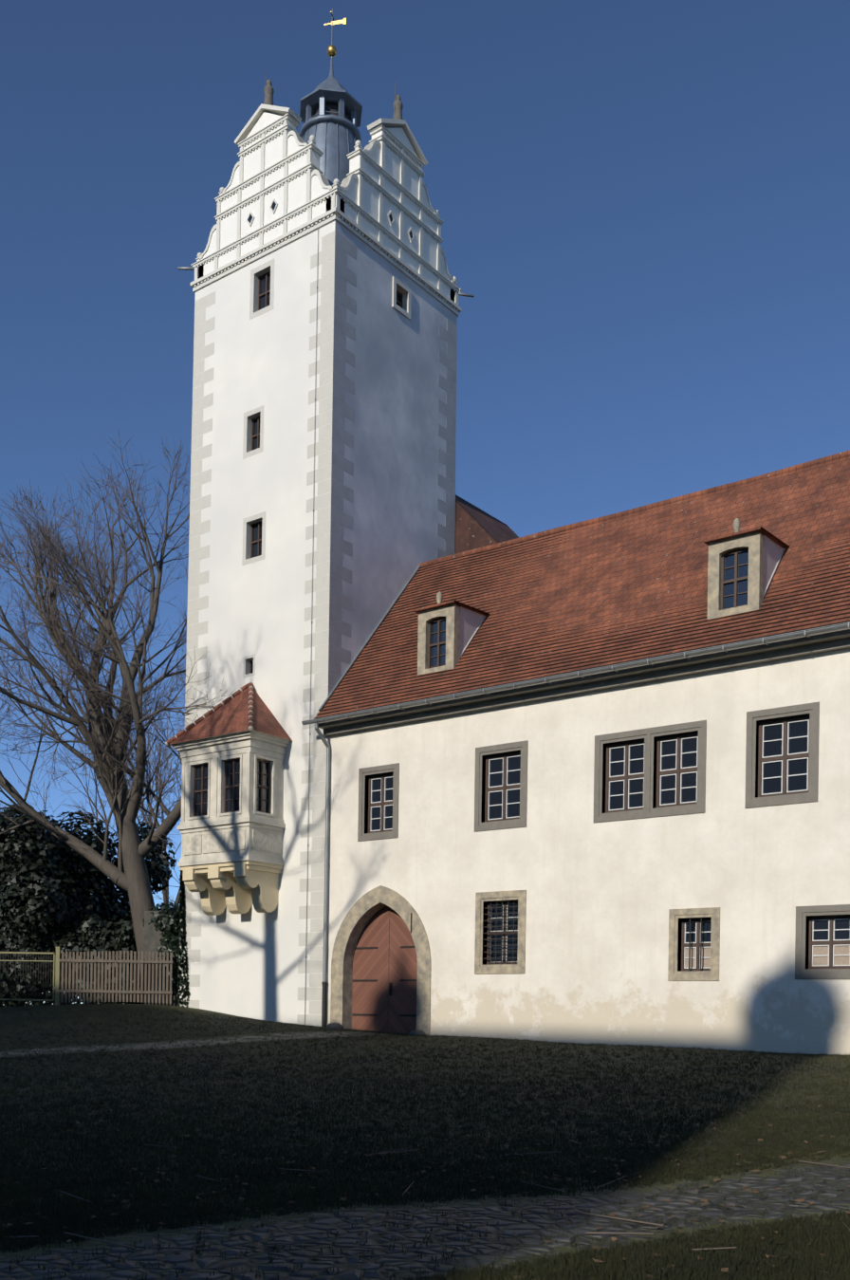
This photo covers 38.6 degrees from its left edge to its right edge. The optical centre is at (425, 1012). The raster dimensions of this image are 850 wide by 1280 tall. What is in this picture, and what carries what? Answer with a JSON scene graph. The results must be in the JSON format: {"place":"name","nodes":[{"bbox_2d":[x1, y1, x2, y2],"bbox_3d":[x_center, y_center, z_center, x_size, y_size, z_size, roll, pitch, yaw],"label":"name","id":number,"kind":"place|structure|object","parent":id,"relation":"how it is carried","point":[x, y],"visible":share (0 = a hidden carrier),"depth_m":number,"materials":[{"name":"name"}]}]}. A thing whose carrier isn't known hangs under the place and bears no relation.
{"place":"outdoors","nodes":[
{"label":"outdoors","id":0,"kind":"place"},
{"bbox_2d":[192,758,270,816],"bbox_3d":[-5.431,-6.108,33.428,2.520,1.440,0.760,1,0,37],"label":"oriel window","id":1,"kind":"structure","parent":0,"point":[229,790],"depth_m":32.93,"materials":[{"name":"black glass"}]},
{"bbox_2d":[196,111,455,301],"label":"gable walls","id":2,"kind":"structure","parent":0,"point":[297,186],"depth_m":34.09,"materials":[{"name":"white paint"}]},
{"bbox_2d":[248,202,412,239],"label":"gable openings","id":3,"kind":"object","parent":2,"relation":"in","point":[274,205],"visible":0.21,"depth_m":34.17,"materials":[{"name":"black"}]},
{"bbox_2d":[249,271,402,673],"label":"tower windows","id":4,"kind":"structure","parent":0,"point":[257,418],"depth_m":34.29,"materials":[{"name":"black glass"}]},
{"bbox_2d":[0,1003,849,1279],"bbox_3d":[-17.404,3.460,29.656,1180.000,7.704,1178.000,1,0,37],"label":"lawn","id":5,"kind":"structure","parent":0,"point":[114,1015],"depth_m":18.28,"materials":[{"name":"green plant"}]},
{"bbox_2d":[0,946,60,1005],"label":"gate frame","id":6,"kind":"object","parent":5,"relation":"on","point":[56,974],"visible":0.94,"depth_m":35.81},
{"bbox_2d":[0,953,51,999],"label":"gate bars","id":7,"kind":"object","parent":6,"relation":"attached to","point":[23,975],"visible":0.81,"depth_m":35.84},
{"bbox_2d":[0,803,176,1007],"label":"evergreen shrubs","id":8,"kind":"object","parent":5,"relation":"on","point":[27,897],"visible":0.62,"depth_m":39.59,"materials":[{"name":"green plant"}]},
{"bbox_2d":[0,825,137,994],"bbox_3d":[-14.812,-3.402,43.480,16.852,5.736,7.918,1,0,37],"label":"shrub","id":9,"kind":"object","parent":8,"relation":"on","point":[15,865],"visible":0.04,"depth_m":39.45,"materials":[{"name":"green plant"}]},
{"bbox_2d":[0,430,227,976],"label":"bare tree","id":10,"kind":"object","parent":5,"relation":"on","point":[107,735],"visible":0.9,"depth_m":37.59,"materials":[{"name":"brown plant"}]},
{"bbox_2d":[58,950,173,1003],"bbox_3d":[-9.094,-1.042,35.778,3.350,1.575,0.062,1,0,1],"label":"picket fence","id":11,"kind":"object","parent":5,"relation":"on","point":[113,960],"visible":1,"depth_m":35.78,"materials":[{"name":"brown wood"}]},
{"bbox_2d":[58,661,181,863],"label":"tree branches","id":12,"kind":"object","parent":5,"relation":"on","point":[129,776],"visible":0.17,"depth_m":68.53,"materials":[{"name":"brown plant"}]},
{"bbox_2d":[73,668,185,904],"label":"tree branches","id":13,"kind":"object","parent":5,"relation":"on","point":[148,822],"visible":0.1,"depth_m":56.53,"materials":[{"name":"brown plant"}]},
{"bbox_2d":[142,910,179,1005],"bbox_3d":[-7.683,-1.395,36.534,1.478,3.264,0.654,1,0,-1],"label":"rubble wall stub","id":14,"kind":"object","parent":5,"relation":"on","point":[152,936],"visible":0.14,"depth_m":36.22,"materials":[{"name":"grey stone"}]},
{"bbox_2d":[142,870,189,1007],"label":"ivy leaves","id":15,"kind":"object","parent":5,"relation":"on","point":[172,930],"visible":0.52,"depth_m":35.94,"materials":[{"name":"green plant"}]},
{"bbox_2d":[153,753,182,908],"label":"tree branches","id":16,"kind":"object","parent":5,"relation":"on","point":[179,820],"visible":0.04,"depth_m":47.53,"materials":[{"name":"brown plant"}]},
{"bbox_2d":[0,1030,401,1057],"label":"sand path","id":17,"kind":"structure","parent":5,"relation":"on","point":[219,1039],"depth_m":27.02,"materials":[{"name":"beige sand"}]},
{"bbox_2d":[179,214,457,1023],"bbox_3d":[-3.103,-9.441,36.341,5.750,23.900,5.750,1,0,37],"label":"tower shaft","id":18,"kind":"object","parent":5,"relation":"on","point":[247,966],"visible":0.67,"depth_m":33.89,"materials":[{"name":"white paint"}]},
{"bbox_2d":[180,860,282,915],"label":"stone corbels","id":19,"kind":"object","parent":18,"relation":"attached to","point":[239,887],"visible":1,"depth_m":33.23,"materials":[{"name":"beige stone"}]},
{"bbox_2d":[173,730,289,866],"bbox_3d":[-5.382,-5.737,33.500,3.040,3.380,1.460,1,0,37],"label":"oriel window","id":20,"kind":"structure","parent":18,"relation":"attached to","point":[247,831],"depth_m":32.92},
{"bbox_2d":[169,687,248,743],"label":"oriel roof","id":21,"kind":"structure","parent":20,"relation":"on","point":[231,716],"depth_m":33.29,"materials":[{"name":"red tile"}]},
{"bbox_2d":[165,686,253,745],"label":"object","id":22,"kind":"object","parent":21,"relation":"on","point":[250,728],"visible":0.27,"depth_m":33.55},
{"bbox_2d":[166,682,253,745],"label":"roof ridge tiles","id":23,"kind":"object","parent":20,"relation":"on","point":[209,713],"visible":0.69,"depth_m":33.84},
{"bbox_2d":[168,729,292,745],"bbox_3d":[-5.391,-7.427,33.452,3.280,0.001,1.580,1,0,37],"label":"oriel roof underside","id":24,"kind":"object","parent":20,"relation":"on","point":[228,734],"visible":0.2,"depth_m":32.74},
{"bbox_2d":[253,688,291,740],"bbox_3d":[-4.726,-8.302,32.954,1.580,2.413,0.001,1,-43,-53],"label":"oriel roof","id":25,"kind":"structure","parent":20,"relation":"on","point":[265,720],"depth_m":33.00,"materials":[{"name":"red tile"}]},
{"bbox_2d":[178,230,334,1026],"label":"corner quoins","id":26,"kind":"object","parent":18,"relation":"attached to","point":[313,969],"visible":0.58,"depth_m":32.66,"materials":[{"name":"white stone"}]},
{"bbox_2d":[304,227,318,1021],"bbox_3d":[-3.048,-10.290,32.663,0.052,21.600,0.040,1,0,37],"label":"lightning conductor","id":27,"kind":"object","parent":18,"relation":"attached to","point":[311,628],"visible":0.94,"depth_m":32.65,"materials":[{"name":"metal"}]},
{"bbox_2d":[177,266,474,297],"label":"water spouts","id":28,"kind":"object","parent":18,"relation":"attached to","point":[193,268],"visible":0.65,"depth_m":35.64,"materials":[{"name":"grey metal"}]},
{"bbox_2d":[190,103,462,316],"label":"gable trim","id":29,"kind":"structure","parent":18,"relation":"attached to","point":[310,225],"depth_m":33.98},
{"bbox_2d":[263,71,403,119],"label":"gable finials","id":30,"kind":"object","parent":29,"relation":"on","point":[268,92],"visible":0.35,"depth_m":34.33,"materials":[{"name":"grey stone"}]},
{"bbox_2d":[241,258,411,678],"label":"window frames","id":31,"kind":"structure","parent":18,"relation":"attached to","point":[395,306],"depth_m":34.17,"materials":[{"name":"grey stone"}]},
{"bbox_2d":[299,8,362,185],"bbox_3d":[-2.810,-26.289,36.166,1.940,7.200,1.940,1,0,37],"label":"lantern","id":32,"kind":"object","parent":18,"relation":"on","point":[337,138],"depth_m":35.44,"materials":[{"name":"grey metal"}]},
{"bbox_2d":[323,11,346,57],"bbox_3d":[-2.693,-29.065,36.178,0.326,1.215,0.635,1,0,80],"label":"weather vane","id":33,"kind":"object","parent":32,"relation":"on","point":[331,50],"visible":0.9,"depth_m":36.10,"materials":[{"name":"gold metal"}]},
{"bbox_2d":[328,230,457,695],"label":"corner quoins","id":34,"kind":"object","parent":18,"relation":"attached to","point":[343,491],"visible":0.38,"depth_m":32.69,"materials":[{"name":"grey stone"}]},
{"bbox_2d":[325,1021,426,1036],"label":"guard stones","id":35,"kind":"object","parent":5,"relation":"on","point":[338,1026],"visible":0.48,"depth_m":31.53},
{"bbox_2d":[0,1090,849,1251],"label":"fallen twigs","id":36,"kind":"object","parent":5,"relation":"on","point":[385,1153],"visible":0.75,"depth_m":8.48,"materials":[{"name":"brown"}]},
{"bbox_2d":[1,1007,849,1279],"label":"fallen leaves","id":37,"kind":"object","parent":5,"relation":"on","point":[725,1270],"visible":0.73,"depth_m":9.19,"materials":[{"name":"brown plant"}]},
{"bbox_2d":[326,648,849,1055],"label":"wing wall","id":38,"kind":"structure","parent":5,"relation":"on","point":[602,898],"depth_m":27.04,"materials":[{"name":"white paint"}]},
{"bbox_2d":[321,982,327,1027],"bbox_3d":[-2.670,-0.048,32.160,0.129,1.530,0.129,1,0,15],"label":"iron standpipe","id":39,"kind":"object","parent":38,"relation":"attached to","point":[324,1009],"visible":0.83,"depth_m":32.11,"materials":[{"name":"grey metal"}]},
{"bbox_2d":[330,885,431,1035],"bbox_3d":[-1.043,-1.055,31.270,3.300,4.395,0.435,1,0,37],"label":"door surround","id":40,"kind":"object","parent":38,"relation":"attached to","point":[365,908],"visible":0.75,"depth_m":31.47,"materials":[{"name":"beige stone"}]},
{"bbox_2d":[352,905,417,1034],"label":"door","id":41,"kind":"structure","parent":40,"relation":"in","point":[384,963],"depth_m":31.48,"materials":[{"name":"red wood"}]},
{"bbox_2d":[454,494,519,554],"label":"wing roof","id":42,"kind":"structure","parent":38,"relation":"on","point":[476,528],"depth_m":36.65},
{"bbox_2d":[301,565,849,982],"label":"gutter and downspout","id":43,"kind":"object","parent":38,"relation":"attached to","point":[611,668],"visible":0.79,"depth_m":28.74,"materials":[{"name":"metal"}]},
{"bbox_2d":[314,519,849,719],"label":"wing roof","id":44,"kind":"structure","parent":38,"relation":"on","point":[382,671],"depth_m":29.35,"materials":[{"name":"red tile"}]},
{"bbox_2d":[318,628,849,736],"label":"eaves cornice","id":45,"kind":"structure","parent":38,"relation":"attached to","point":[795,647],"depth_m":26.94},
{"bbox_2d":[474,890,720,981],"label":"window surrounds","id":46,"kind":"object","parent":38,"relation":"in","point":[675,973],"visible":0.85,"depth_m":28.43,"materials":[{"name":"beige stone"}]},
{"bbox_2d":[357,701,849,979],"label":"window surrounds","id":47,"kind":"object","parent":38,"relation":"in","point":[811,710],"depth_m":26.24,"materials":[{"name":"grey stone"}]},
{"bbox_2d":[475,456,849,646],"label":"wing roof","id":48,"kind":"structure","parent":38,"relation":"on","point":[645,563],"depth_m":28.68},
{"bbox_2d":[460,534,785,657],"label":"zinc dormer cheeks","id":49,"kind":"object","parent":48,"relation":"on","point":[471,621],"visible":0.4,"depth_m":30.29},
{"bbox_2d":[418,449,849,566],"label":"wing ridge tiles","id":50,"kind":"object","parent":48,"relation":"on","point":[835,456],"visible":0.65,"depth_m":30.89,"materials":[{"name":"red tile"}]},
{"bbox_2d":[0,1151,849,1279],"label":"cobble path","id":51,"kind":"structure","parent":0,"point":[287,1228],"depth_m":8.00,"materials":[{"name":"grey stone"}]},
{"bbox_2d":[0,0,849,1003],"label":"sky","id":52,"kind":"structure","parent":0,"point":[643,206],"materials":[{"name":"blue"}]},
{"bbox_2d":[417,518,764,675],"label":"dormer fronts","id":53,"kind":"object","parent":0,"point":[753,543],"visible":0.77,"depth_m":25.88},
{"bbox_2d":[413,526,789,615],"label":"dormer roofs","id":54,"kind":"structure","parent":53,"relation":"on","point":[772,537],"depth_m":25.95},
{"bbox_2d":[370,719,849,968],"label":"windows","id":55,"kind":"structure","parent":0,"point":[660,790],"depth_m":26.27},
{"bbox_2d":[686,944,849,967],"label":"window curtains","id":56,"kind":"object","parent":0,"point":[817,960],"visible":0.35,"depth_m":24.45,"materials":[{"name":"fabric"}]}
]}

